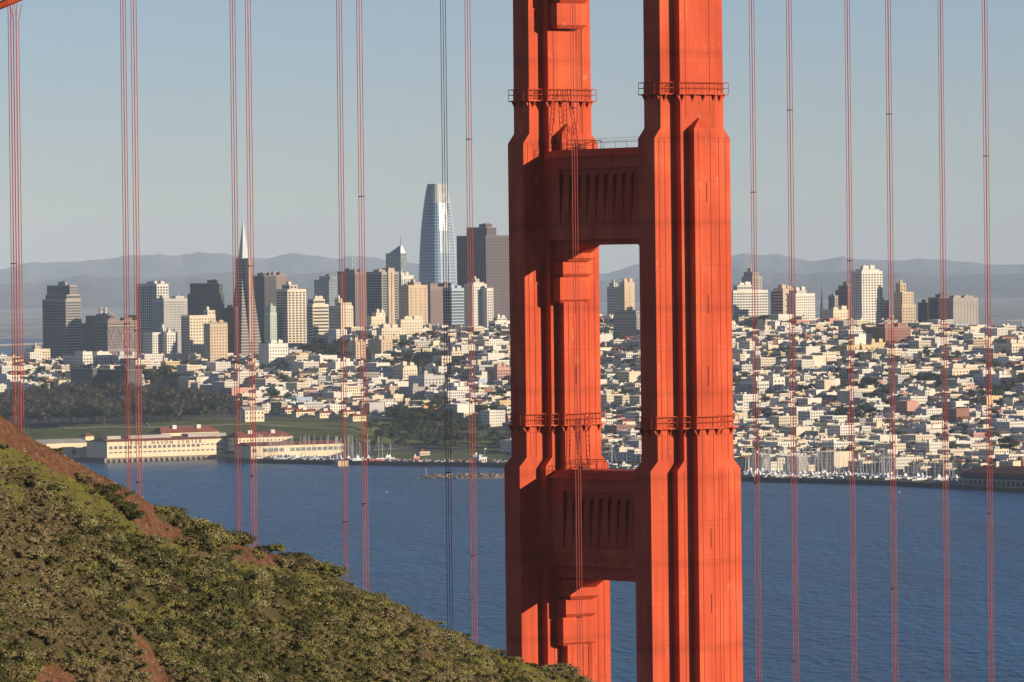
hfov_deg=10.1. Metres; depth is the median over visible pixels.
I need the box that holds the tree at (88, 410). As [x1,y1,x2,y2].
[79,402,100,423]
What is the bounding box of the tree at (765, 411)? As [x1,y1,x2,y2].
[751,406,770,416]
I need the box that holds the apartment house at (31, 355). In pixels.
[23,352,41,360]
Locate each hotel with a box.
[607,279,619,315]
[620,278,634,309]
[787,286,814,320]
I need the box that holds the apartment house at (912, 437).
[900,433,932,442]
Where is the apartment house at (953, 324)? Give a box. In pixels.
[949,323,968,326]
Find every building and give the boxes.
[25,342,49,358]
[62,351,112,368]
[70,364,96,393]
[80,433,93,440]
[81,313,113,351]
[94,317,136,354]
[97,365,141,395]
[113,351,136,364]
[143,324,167,353]
[149,424,218,435]
[163,329,177,354]
[181,306,215,356]
[204,319,227,361]
[224,305,237,354]
[224,429,292,450]
[258,339,287,369]
[264,303,278,342]
[276,281,306,350]
[307,295,328,343]
[329,295,352,328]
[348,337,365,360]
[366,267,398,324]
[367,308,388,325]
[368,335,392,354]
[376,323,400,343]
[391,361,416,379]
[396,315,422,336]
[398,279,427,324]
[399,271,413,284]
[399,382,424,399]
[408,370,444,390]
[419,363,446,375]
[421,404,437,418]
[424,282,451,324]
[433,346,462,367]
[439,381,468,392]
[443,284,463,326]
[464,276,486,325]
[482,286,493,327]
[485,363,509,381]
[489,314,509,326]
[613,306,639,337]
[732,281,767,316]
[739,375,768,393]
[764,373,784,391]
[771,291,773,313]
[773,284,793,313]
[823,305,848,319]
[828,293,837,309]
[851,265,882,323]
[863,322,910,343]
[883,298,888,319]
[894,279,915,326]
[918,299,927,322]
[928,293,948,319]
[938,295,977,324]
[940,363,978,379]
[948,461,1023,485]
[973,369,994,388]
[990,370,1011,387]
[993,338,1023,355]
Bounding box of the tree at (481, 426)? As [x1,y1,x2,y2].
[475,422,490,436]
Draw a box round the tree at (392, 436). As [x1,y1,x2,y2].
[387,430,399,443]
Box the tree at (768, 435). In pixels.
[757,432,772,438]
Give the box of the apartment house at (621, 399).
[614,393,629,404]
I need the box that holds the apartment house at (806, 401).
[797,396,821,405]
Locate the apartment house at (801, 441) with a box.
[785,440,810,443]
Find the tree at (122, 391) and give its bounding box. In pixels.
[118,382,134,393]
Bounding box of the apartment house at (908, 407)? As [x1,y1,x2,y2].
[896,399,918,415]
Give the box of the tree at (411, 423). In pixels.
[408,421,421,434]
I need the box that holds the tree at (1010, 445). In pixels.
[999,440,1020,449]
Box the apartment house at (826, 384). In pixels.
[815,378,835,391]
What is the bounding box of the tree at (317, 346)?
[309,343,321,348]
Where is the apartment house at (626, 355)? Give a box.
[614,351,638,362]
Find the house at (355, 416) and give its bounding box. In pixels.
[348,411,365,420]
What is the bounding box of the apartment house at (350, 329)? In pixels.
[344,327,363,334]
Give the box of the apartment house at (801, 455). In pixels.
[781,453,810,468]
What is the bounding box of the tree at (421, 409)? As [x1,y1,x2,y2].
[415,407,428,422]
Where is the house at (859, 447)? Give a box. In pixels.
[842,444,861,449]
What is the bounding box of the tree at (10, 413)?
[0,410,13,417]
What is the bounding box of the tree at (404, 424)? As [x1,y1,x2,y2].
[397,422,408,431]
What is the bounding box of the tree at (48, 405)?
[41,401,65,420]
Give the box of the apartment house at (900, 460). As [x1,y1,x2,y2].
[881,455,910,471]
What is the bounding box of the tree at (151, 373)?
[147,371,160,382]
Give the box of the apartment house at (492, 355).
[478,351,503,359]
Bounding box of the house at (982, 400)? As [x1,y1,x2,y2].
[979,395,1002,404]
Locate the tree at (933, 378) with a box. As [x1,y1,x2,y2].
[928,374,942,381]
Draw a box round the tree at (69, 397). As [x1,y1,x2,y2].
[56,393,75,404]
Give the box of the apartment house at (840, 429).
[827,423,854,435]
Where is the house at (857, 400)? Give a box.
[854,396,873,405]
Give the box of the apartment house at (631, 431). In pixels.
[617,428,638,434]
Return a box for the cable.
[0,0,21,9]
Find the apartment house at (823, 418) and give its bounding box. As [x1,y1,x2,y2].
[820,415,846,422]
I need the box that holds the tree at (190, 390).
[183,386,204,395]
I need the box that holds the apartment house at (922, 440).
[904,439,924,446]
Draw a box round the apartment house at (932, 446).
[915,440,948,453]
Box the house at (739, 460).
[733,456,751,468]
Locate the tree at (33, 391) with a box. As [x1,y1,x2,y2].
[26,388,46,397]
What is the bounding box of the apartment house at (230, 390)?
[221,387,247,402]
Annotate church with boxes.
[820,285,822,317]
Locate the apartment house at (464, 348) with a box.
[450,344,474,358]
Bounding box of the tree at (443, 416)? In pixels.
[433,409,450,424]
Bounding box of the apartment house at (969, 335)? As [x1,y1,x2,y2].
[963,332,984,338]
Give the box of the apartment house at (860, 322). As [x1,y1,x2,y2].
[851,318,868,325]
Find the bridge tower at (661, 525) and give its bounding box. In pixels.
[504,0,742,681]
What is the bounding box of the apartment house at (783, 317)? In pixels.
[770,314,791,320]
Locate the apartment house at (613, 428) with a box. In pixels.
[604,423,634,433]
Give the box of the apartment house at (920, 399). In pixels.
[900,394,926,404]
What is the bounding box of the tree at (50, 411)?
[45,405,58,425]
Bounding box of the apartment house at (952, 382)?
[942,378,971,387]
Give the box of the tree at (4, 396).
[0,391,16,401]
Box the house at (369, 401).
[359,400,379,413]
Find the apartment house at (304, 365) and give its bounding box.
[292,360,318,370]
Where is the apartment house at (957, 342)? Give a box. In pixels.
[948,338,963,344]
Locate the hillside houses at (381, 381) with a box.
[0,314,1023,474]
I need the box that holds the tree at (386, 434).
[373,428,389,440]
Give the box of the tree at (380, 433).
[374,429,387,437]
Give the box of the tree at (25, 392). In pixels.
[17,389,29,396]
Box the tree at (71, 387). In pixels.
[66,382,88,391]
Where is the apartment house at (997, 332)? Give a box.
[986,328,1007,337]
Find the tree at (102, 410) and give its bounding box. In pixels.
[93,405,110,424]
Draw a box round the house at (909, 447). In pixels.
[906,445,914,449]
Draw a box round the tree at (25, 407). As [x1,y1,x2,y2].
[16,404,35,425]
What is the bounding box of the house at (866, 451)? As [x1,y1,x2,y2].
[850,448,873,452]
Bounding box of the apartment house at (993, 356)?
[983,352,1005,365]
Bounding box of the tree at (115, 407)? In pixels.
[110,405,120,419]
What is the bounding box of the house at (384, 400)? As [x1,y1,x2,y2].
[378,398,393,401]
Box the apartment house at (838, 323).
[833,319,856,327]
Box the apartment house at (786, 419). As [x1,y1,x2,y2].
[769,413,797,426]
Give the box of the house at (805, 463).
[788,455,807,471]
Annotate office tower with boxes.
[42,281,81,357]
[136,281,168,353]
[153,295,186,352]
[187,279,224,321]
[253,272,275,342]
[271,271,285,288]
[314,273,337,305]
[337,255,355,297]
[343,269,366,327]
[385,237,406,271]
[457,223,509,319]
[742,250,761,289]
[835,281,851,318]
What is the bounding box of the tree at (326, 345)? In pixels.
[320,342,333,348]
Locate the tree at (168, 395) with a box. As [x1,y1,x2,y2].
[159,388,184,399]
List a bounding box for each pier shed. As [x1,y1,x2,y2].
[35,438,87,460]
[80,432,225,462]
[231,440,342,459]
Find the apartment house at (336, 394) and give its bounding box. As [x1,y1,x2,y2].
[322,391,351,398]
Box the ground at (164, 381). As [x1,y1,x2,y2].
[0,327,1023,492]
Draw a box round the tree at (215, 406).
[200,400,221,420]
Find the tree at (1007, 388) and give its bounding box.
[995,384,1012,391]
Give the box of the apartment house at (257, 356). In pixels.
[253,353,258,359]
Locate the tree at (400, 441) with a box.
[392,436,406,448]
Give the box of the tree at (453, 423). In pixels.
[448,419,462,426]
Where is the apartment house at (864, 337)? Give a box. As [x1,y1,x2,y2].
[849,332,872,344]
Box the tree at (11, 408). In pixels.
[0,403,16,412]
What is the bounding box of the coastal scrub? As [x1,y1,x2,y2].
[0,443,598,681]
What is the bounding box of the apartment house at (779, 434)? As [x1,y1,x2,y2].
[772,432,783,436]
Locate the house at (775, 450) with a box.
[767,447,789,453]
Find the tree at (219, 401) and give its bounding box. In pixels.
[216,399,228,418]
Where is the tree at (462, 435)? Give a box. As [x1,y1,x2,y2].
[454,431,468,443]
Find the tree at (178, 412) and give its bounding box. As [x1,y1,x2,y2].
[167,405,183,421]
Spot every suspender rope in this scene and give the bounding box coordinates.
[8,8,17,426]
[10,3,23,431]
[120,0,131,490]
[131,0,142,496]
[230,0,241,530]
[245,0,256,547]
[336,0,348,581]
[356,0,368,590]
[440,0,452,629]
[464,0,477,644]
[570,0,582,674]
[749,0,761,681]
[786,0,798,681]
[844,0,856,681]
[885,0,897,681]
[938,0,949,681]
[982,0,993,681]
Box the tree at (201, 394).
[184,392,204,401]
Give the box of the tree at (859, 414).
[848,410,866,417]
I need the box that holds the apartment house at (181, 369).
[176,364,201,377]
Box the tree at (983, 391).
[979,389,995,394]
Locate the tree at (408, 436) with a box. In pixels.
[402,432,412,441]
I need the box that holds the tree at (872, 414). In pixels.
[868,411,881,417]
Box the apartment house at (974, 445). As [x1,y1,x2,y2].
[957,443,988,448]
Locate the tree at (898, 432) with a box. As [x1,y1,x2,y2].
[894,430,907,434]
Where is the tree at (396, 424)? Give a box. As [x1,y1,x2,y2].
[391,421,403,430]
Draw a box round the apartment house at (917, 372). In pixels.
[910,367,930,375]
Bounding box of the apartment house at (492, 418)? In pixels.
[481,408,504,426]
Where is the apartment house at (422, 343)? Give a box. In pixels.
[411,339,430,346]
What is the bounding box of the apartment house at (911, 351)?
[902,347,922,354]
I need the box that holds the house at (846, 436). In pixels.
[835,435,855,438]
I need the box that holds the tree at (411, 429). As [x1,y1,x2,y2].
[405,426,418,439]
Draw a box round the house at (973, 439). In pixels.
[965,437,982,441]
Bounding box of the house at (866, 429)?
[855,425,870,432]
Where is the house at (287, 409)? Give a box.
[280,405,295,414]
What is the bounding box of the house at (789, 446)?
[787,444,802,449]
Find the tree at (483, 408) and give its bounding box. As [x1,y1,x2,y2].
[475,404,487,411]
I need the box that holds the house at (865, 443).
[859,441,880,445]
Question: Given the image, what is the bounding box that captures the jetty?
[335,460,347,465]
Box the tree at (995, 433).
[984,430,1002,436]
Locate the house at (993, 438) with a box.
[983,436,999,442]
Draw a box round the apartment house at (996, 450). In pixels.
[979,446,1008,457]
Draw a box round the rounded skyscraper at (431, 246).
[419,184,456,285]
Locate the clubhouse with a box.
[415,449,429,455]
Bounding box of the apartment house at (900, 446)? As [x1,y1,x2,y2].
[877,442,905,450]
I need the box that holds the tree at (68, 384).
[58,381,74,391]
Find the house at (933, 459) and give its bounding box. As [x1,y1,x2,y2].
[923,456,939,462]
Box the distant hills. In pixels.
[0,252,1023,283]
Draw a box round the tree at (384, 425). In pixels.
[379,423,391,429]
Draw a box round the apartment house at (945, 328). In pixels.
[939,326,962,329]
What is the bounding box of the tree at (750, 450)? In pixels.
[746,444,763,452]
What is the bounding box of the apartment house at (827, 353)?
[812,351,835,355]
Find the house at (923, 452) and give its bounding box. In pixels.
[914,449,932,456]
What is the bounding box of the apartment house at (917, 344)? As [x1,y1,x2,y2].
[909,339,930,348]
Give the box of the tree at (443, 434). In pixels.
[437,431,449,443]
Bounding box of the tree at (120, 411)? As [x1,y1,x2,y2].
[116,406,128,420]
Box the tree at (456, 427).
[448,423,466,431]
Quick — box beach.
[457,478,503,478]
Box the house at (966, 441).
[949,440,974,442]
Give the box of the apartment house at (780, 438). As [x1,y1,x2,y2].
[761,436,795,439]
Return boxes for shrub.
[0,629,19,639]
[0,665,27,677]
[4,509,31,521]
[6,638,34,651]
[8,647,35,659]
[9,502,33,511]
[10,629,30,644]
[12,600,44,613]
[18,662,45,672]
[23,654,48,668]
[25,478,47,489]
[25,491,53,502]
[26,546,46,557]
[28,627,59,636]
[30,504,53,514]
[30,596,50,606]
[31,522,52,535]
[31,545,54,557]
[31,609,66,619]
[33,621,51,630]
[35,520,59,533]
[35,646,66,654]
[39,648,60,659]
[40,580,65,591]
[41,489,56,498]
[41,573,64,580]
[42,480,69,488]
[45,485,70,494]
[45,547,63,557]
[53,543,73,553]
[54,511,74,521]
[57,535,83,545]
[57,655,81,661]
[60,582,77,592]
[60,594,88,606]
[61,587,90,599]
[62,597,86,607]
[63,623,91,633]
[64,552,94,561]
[65,506,90,516]
[71,517,101,525]
[73,622,96,635]
[74,656,98,667]
[75,559,103,570]
[76,655,101,663]
[78,532,102,542]
[78,545,102,551]
[78,587,104,598]
[80,603,105,615]
[81,527,106,534]
[84,664,104,673]
[94,512,119,522]
[94,558,111,566]
[95,482,125,494]
[96,532,112,540]
[96,548,118,562]
[101,616,128,626]
[101,651,126,661]
[102,590,132,601]
[103,573,128,581]
[104,546,123,559]
[105,608,126,618]
[106,543,131,553]
[106,663,132,674]
[108,557,123,567]
[115,501,138,511]
[116,534,129,541]
[124,509,145,518]
[125,611,150,618]
[127,536,144,544]
[130,619,155,632]
[131,537,153,548]
[132,538,150,549]
[133,545,159,553]
[138,567,170,577]
[139,575,167,585]
[142,534,171,542]
[143,612,165,624]
[144,534,160,546]
[147,576,174,581]
[151,548,172,557]
[151,622,167,632]
[152,555,177,562]
[153,549,177,556]
[153,617,181,630]
[154,591,183,603]
[155,648,177,659]
[156,553,177,563]
[159,632,173,641]
[160,547,181,555]
[161,562,177,567]
[162,610,193,619]
[163,600,188,606]
[166,585,188,595]
[167,507,188,514]
[168,643,190,658]
[170,568,195,578]
[170,591,189,605]
[171,628,190,638]
[175,555,190,564]
[176,599,193,609]
[176,663,208,674]
[180,529,206,540]
[181,652,206,662]
[184,593,199,604]
[186,575,218,585]
[187,581,212,591]
[188,633,198,638]
[188,648,214,661]
[190,516,209,523]
[191,549,219,559]
[193,621,218,635]
[194,520,217,532]
[194,569,216,577]
[196,545,218,553]
[197,529,221,538]
[197,535,213,546]
[198,563,227,572]
[199,554,219,566]
[199,607,213,617]
[201,656,215,664]
[203,587,224,599]
[203,635,228,649]
[209,522,225,530]
[209,602,241,612]
[211,532,236,543]
[213,645,235,653]
[214,617,238,630]
[215,572,242,581]
[215,586,237,596]
[215,629,238,634]
[217,585,236,591]
[217,618,245,627]
[217,649,233,656]
[221,528,250,540]
[222,597,242,607]
[224,532,239,541]
[231,582,250,589]
[232,637,259,647]
[233,590,250,598]
[235,625,263,636]
[237,598,247,608]
[238,581,257,594]
[239,589,261,598]
[240,535,257,544]
[245,583,268,590]
[251,571,270,583]
[252,598,269,606]
[253,543,286,550]
[256,588,274,598]
[261,642,283,650]
[262,636,289,644]
[269,622,297,630]
[270,555,298,564]
[270,647,292,658]
[272,580,299,592]
[273,649,294,657]
[274,577,302,590]
[277,550,310,556]
[277,570,302,578]
[277,656,303,667]
[278,663,301,670]
[284,638,309,648]
[287,617,317,629]
[287,644,317,654]
[288,556,305,567]
[294,609,319,621]
[294,648,317,655]
[295,632,324,640]
[296,575,314,584]
[297,651,327,660]
[300,581,323,589]
[301,556,316,562]
[301,659,325,668]
[302,622,319,633]
[304,585,325,591]
[308,641,322,652]
[308,664,332,670]
[309,593,331,606]
[310,605,326,613]
[314,612,329,621]
[316,614,347,626]
[316,656,335,665]
[319,615,335,622]
[320,579,344,592]
[321,561,337,566]
[325,635,348,641]
[327,590,353,599]
[330,592,346,605]
[331,565,350,573]
[331,609,353,619]
[335,633,353,639]
[341,586,358,593]
[341,605,360,613]
[342,649,364,656]
[346,619,370,628]
[346,639,365,649]
[347,585,366,593]
[347,594,362,602]
[348,635,368,642]
[348,659,372,672]
[349,607,364,616]
[350,625,378,631]
[350,643,380,652]
[353,596,368,606]
[356,610,371,619]
[356,613,384,623]
[357,663,377,674]
[361,636,372,644]
[361,662,383,674]
[362,602,382,610]
[363,606,385,615]
[369,590,390,599]
[371,595,393,606]
[371,634,392,644]
[371,654,391,661]
[372,622,390,631]
[380,608,399,616]
[380,642,397,656]
[383,613,405,621]
[384,659,403,669]
[388,637,407,647]
[388,654,404,661]
[388,655,414,665]
[396,611,425,619]
[397,666,411,672]
[398,631,412,638]
[398,637,412,645]
[403,622,424,631]
[404,613,425,622]
[404,634,428,642]
[407,666,429,673]
[409,644,429,652]
[410,628,434,635]
[411,641,426,645]
[423,651,450,660]
[424,649,436,656]
[426,638,449,644]
[426,657,453,662]
[426,658,451,666]
[427,641,448,647]
[434,631,456,639]
[434,664,452,673]
[435,626,453,636]
[435,649,455,658]
[442,643,451,651]
[446,636,466,642]
[450,664,464,670]
[451,661,467,667]
[453,656,475,666]
[454,646,468,652]
[458,646,479,656]
[458,655,484,664]
[466,664,495,673]
[483,657,495,665]
[504,662,523,671]
[545,662,576,671]
[552,664,582,672]
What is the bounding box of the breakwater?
[416,473,503,477]
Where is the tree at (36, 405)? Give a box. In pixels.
[27,401,42,409]
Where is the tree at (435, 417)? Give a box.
[429,412,444,421]
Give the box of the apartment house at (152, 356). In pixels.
[136,353,162,360]
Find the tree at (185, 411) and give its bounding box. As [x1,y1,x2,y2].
[170,405,189,420]
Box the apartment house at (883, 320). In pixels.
[876,318,897,322]
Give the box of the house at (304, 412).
[291,407,315,416]
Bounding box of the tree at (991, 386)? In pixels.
[985,382,999,389]
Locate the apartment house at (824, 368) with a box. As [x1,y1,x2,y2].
[821,364,846,371]
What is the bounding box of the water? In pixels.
[0,339,1023,681]
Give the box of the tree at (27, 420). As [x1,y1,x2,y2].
[19,416,32,422]
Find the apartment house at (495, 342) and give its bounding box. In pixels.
[478,337,501,345]
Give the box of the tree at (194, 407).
[182,402,200,420]
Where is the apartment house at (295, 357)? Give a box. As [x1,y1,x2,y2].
[286,355,307,368]
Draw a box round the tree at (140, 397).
[123,392,149,400]
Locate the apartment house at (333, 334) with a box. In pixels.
[328,329,346,344]
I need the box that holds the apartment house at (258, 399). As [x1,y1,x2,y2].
[246,397,268,401]
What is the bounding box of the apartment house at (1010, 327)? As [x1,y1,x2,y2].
[995,324,1015,329]
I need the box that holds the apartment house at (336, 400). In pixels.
[326,398,342,404]
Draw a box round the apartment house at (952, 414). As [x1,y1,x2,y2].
[945,408,968,421]
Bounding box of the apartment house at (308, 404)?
[296,400,323,410]
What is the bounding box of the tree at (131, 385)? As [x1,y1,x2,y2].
[126,382,147,391]
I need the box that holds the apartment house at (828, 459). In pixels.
[817,449,852,470]
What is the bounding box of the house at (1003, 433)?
[985,430,1012,436]
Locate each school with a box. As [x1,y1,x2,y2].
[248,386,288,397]
[369,393,409,405]
[831,384,888,392]
[836,338,885,352]
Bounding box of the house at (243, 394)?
[236,392,258,399]
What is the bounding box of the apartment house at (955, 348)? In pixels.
[942,346,963,352]
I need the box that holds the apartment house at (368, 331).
[363,329,375,336]
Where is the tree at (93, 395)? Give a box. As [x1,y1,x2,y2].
[87,390,104,398]
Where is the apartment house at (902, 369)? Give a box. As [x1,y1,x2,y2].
[888,366,913,374]
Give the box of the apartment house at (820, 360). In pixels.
[802,355,825,365]
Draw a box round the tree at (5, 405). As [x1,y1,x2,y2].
[0,399,13,407]
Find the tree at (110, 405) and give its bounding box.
[102,399,118,417]
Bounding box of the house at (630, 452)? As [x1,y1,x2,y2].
[627,449,641,460]
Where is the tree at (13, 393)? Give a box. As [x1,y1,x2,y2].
[8,386,25,395]
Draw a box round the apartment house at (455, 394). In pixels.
[438,389,464,403]
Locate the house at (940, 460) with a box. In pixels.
[939,457,963,462]
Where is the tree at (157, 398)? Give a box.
[154,394,166,402]
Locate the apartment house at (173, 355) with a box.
[164,352,185,360]
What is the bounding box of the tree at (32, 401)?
[26,394,48,407]
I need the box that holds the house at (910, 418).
[898,417,918,421]
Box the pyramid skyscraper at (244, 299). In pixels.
[234,221,260,354]
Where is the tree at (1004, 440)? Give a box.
[995,437,1011,442]
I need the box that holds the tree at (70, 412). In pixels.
[56,404,77,423]
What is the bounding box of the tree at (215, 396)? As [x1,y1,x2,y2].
[208,393,228,400]
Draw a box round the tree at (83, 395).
[72,392,88,398]
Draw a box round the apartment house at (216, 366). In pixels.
[205,360,230,371]
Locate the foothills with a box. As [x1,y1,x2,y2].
[0,269,1023,308]
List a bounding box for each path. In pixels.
[64,423,249,428]
[256,423,352,428]
[376,445,493,449]
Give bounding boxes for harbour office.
[473,448,486,460]
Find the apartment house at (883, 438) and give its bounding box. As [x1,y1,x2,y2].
[870,433,896,442]
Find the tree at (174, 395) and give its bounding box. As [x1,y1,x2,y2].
[159,387,184,399]
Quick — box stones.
[0,422,285,681]
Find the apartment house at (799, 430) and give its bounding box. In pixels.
[781,424,811,436]
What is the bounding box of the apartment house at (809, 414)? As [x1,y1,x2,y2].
[798,409,822,420]
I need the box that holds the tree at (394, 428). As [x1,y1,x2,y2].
[388,425,399,431]
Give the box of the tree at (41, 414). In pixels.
[22,405,49,427]
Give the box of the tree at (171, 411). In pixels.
[161,405,177,421]
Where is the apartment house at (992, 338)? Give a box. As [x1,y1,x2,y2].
[974,336,993,344]
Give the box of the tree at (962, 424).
[956,422,967,428]
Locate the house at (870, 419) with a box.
[866,416,881,421]
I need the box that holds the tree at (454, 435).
[446,431,463,440]
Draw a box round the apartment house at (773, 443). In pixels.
[765,439,794,448]
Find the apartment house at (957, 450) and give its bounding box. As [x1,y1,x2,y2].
[938,447,970,455]
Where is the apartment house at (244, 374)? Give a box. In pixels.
[230,371,255,384]
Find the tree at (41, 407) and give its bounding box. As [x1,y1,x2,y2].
[38,401,50,409]
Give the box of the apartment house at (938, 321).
[926,319,952,323]
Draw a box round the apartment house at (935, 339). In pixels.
[922,337,948,347]
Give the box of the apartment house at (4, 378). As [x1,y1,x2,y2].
[0,374,19,384]
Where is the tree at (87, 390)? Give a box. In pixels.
[84,387,104,393]
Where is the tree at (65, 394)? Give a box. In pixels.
[57,390,80,398]
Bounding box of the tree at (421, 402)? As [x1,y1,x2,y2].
[417,400,427,405]
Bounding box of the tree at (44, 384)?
[27,382,49,389]
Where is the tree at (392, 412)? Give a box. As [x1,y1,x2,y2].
[385,404,400,420]
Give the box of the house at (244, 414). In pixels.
[238,406,264,421]
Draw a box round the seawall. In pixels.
[225,459,1023,492]
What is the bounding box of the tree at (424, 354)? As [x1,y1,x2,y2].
[417,351,430,360]
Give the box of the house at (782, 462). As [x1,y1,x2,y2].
[765,457,784,469]
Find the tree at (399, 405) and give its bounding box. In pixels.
[393,403,407,407]
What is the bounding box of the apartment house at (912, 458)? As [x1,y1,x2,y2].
[901,455,922,465]
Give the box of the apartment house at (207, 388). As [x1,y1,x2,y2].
[200,384,212,394]
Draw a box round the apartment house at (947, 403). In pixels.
[936,399,950,412]
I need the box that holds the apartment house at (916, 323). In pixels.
[908,321,931,326]
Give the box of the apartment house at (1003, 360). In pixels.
[998,355,1021,366]
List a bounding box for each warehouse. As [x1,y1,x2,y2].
[899,423,951,435]
[951,415,1023,423]
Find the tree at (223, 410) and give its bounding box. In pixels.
[208,400,229,419]
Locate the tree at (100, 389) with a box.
[92,388,107,396]
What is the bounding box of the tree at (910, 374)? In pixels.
[899,372,913,378]
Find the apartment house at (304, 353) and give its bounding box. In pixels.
[296,352,315,354]
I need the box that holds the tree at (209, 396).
[200,390,217,400]
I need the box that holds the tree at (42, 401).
[35,395,53,405]
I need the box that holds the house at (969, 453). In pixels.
[964,449,978,455]
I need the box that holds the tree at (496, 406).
[486,403,504,409]
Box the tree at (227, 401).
[222,398,232,414]
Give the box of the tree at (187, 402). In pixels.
[179,398,200,417]
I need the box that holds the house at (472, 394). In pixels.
[465,391,487,398]
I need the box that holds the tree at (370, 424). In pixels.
[362,418,380,432]
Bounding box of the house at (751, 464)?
[749,457,769,470]
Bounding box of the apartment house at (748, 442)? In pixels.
[740,438,755,446]
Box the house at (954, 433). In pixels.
[941,431,961,434]
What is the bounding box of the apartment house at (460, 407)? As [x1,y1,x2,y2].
[446,403,473,420]
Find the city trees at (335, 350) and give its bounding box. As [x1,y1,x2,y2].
[0,315,1023,465]
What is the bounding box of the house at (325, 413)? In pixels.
[315,408,335,417]
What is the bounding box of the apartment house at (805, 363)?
[793,359,814,370]
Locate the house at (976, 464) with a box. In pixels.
[968,462,990,467]
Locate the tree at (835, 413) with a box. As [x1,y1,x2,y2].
[827,410,847,414]
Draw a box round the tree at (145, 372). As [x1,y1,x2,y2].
[141,369,150,377]
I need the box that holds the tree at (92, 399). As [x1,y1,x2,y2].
[79,397,99,405]
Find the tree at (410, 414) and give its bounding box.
[402,411,414,421]
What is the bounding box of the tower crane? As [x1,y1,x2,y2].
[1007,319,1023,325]
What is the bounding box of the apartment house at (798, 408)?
[784,405,810,415]
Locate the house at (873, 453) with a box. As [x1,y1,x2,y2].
[861,452,881,457]
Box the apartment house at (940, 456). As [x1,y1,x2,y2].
[924,453,959,458]
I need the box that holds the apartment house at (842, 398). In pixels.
[837,389,861,404]
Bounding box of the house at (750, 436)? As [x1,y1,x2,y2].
[739,434,755,438]
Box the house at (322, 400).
[318,398,339,403]
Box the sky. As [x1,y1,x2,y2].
[0,0,1023,273]
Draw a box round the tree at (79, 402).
[74,398,98,419]
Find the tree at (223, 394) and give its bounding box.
[217,392,231,397]
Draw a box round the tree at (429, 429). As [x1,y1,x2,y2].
[425,427,435,436]
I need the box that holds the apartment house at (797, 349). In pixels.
[786,346,800,356]
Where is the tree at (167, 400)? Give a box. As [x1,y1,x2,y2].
[163,397,181,404]
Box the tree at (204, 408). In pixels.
[193,403,212,420]
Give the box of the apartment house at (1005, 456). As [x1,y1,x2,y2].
[995,452,1023,460]
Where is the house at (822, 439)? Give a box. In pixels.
[816,436,838,441]
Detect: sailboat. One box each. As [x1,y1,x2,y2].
[251,435,263,457]
[275,434,287,459]
[302,438,308,459]
[620,443,629,466]
[740,448,746,473]
[775,448,783,474]
[798,457,808,475]
[809,454,822,477]
[857,453,865,477]
[869,452,879,478]
[902,461,908,479]
[912,462,923,480]
[938,455,943,478]
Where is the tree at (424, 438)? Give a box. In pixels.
[417,432,431,447]
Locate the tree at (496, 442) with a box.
[490,438,504,444]
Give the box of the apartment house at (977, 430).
[974,426,996,432]
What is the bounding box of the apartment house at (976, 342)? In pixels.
[964,337,989,346]
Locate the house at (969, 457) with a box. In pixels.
[960,454,977,459]
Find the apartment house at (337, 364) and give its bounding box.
[328,360,352,371]
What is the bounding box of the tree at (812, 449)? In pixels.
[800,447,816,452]
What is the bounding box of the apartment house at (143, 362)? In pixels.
[128,358,151,370]
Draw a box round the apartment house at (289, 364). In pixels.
[288,359,304,368]
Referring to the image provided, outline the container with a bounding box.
[411,454,419,459]
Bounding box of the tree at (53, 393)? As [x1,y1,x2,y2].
[49,387,69,395]
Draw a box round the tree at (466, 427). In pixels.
[460,423,473,431]
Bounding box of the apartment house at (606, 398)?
[601,392,623,405]
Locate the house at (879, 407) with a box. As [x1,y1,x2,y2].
[871,403,889,409]
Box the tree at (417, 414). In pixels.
[408,410,425,419]
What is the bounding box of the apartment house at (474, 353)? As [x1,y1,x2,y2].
[469,349,496,359]
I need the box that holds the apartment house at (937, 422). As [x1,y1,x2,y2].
[920,419,943,426]
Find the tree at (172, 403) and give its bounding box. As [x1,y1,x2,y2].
[157,399,181,421]
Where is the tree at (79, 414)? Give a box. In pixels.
[74,410,85,423]
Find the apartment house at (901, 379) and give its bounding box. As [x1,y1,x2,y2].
[890,374,909,387]
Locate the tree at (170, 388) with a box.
[163,386,176,397]
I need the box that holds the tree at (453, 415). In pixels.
[448,411,460,418]
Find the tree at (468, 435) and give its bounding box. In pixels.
[465,432,478,447]
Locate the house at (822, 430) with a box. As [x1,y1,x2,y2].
[812,427,826,435]
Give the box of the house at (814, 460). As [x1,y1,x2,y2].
[810,455,817,467]
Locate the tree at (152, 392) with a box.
[134,388,156,399]
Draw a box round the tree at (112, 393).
[102,386,121,399]
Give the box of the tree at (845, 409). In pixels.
[833,406,854,414]
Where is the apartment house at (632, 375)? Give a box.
[617,369,640,382]
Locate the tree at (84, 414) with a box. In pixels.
[77,406,98,423]
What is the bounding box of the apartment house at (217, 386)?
[212,381,238,394]
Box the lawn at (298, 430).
[19,418,946,482]
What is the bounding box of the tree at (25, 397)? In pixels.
[10,393,32,404]
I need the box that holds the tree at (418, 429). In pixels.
[406,423,421,436]
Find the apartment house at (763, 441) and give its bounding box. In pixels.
[752,438,783,446]
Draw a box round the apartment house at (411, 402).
[409,399,438,405]
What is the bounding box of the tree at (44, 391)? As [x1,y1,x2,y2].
[39,386,54,397]
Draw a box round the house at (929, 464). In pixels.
[918,460,935,471]
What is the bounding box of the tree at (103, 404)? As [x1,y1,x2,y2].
[81,397,110,419]
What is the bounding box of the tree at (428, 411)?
[422,408,434,422]
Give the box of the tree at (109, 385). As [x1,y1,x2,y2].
[102,379,126,398]
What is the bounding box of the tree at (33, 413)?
[27,409,48,423]
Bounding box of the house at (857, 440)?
[847,436,866,443]

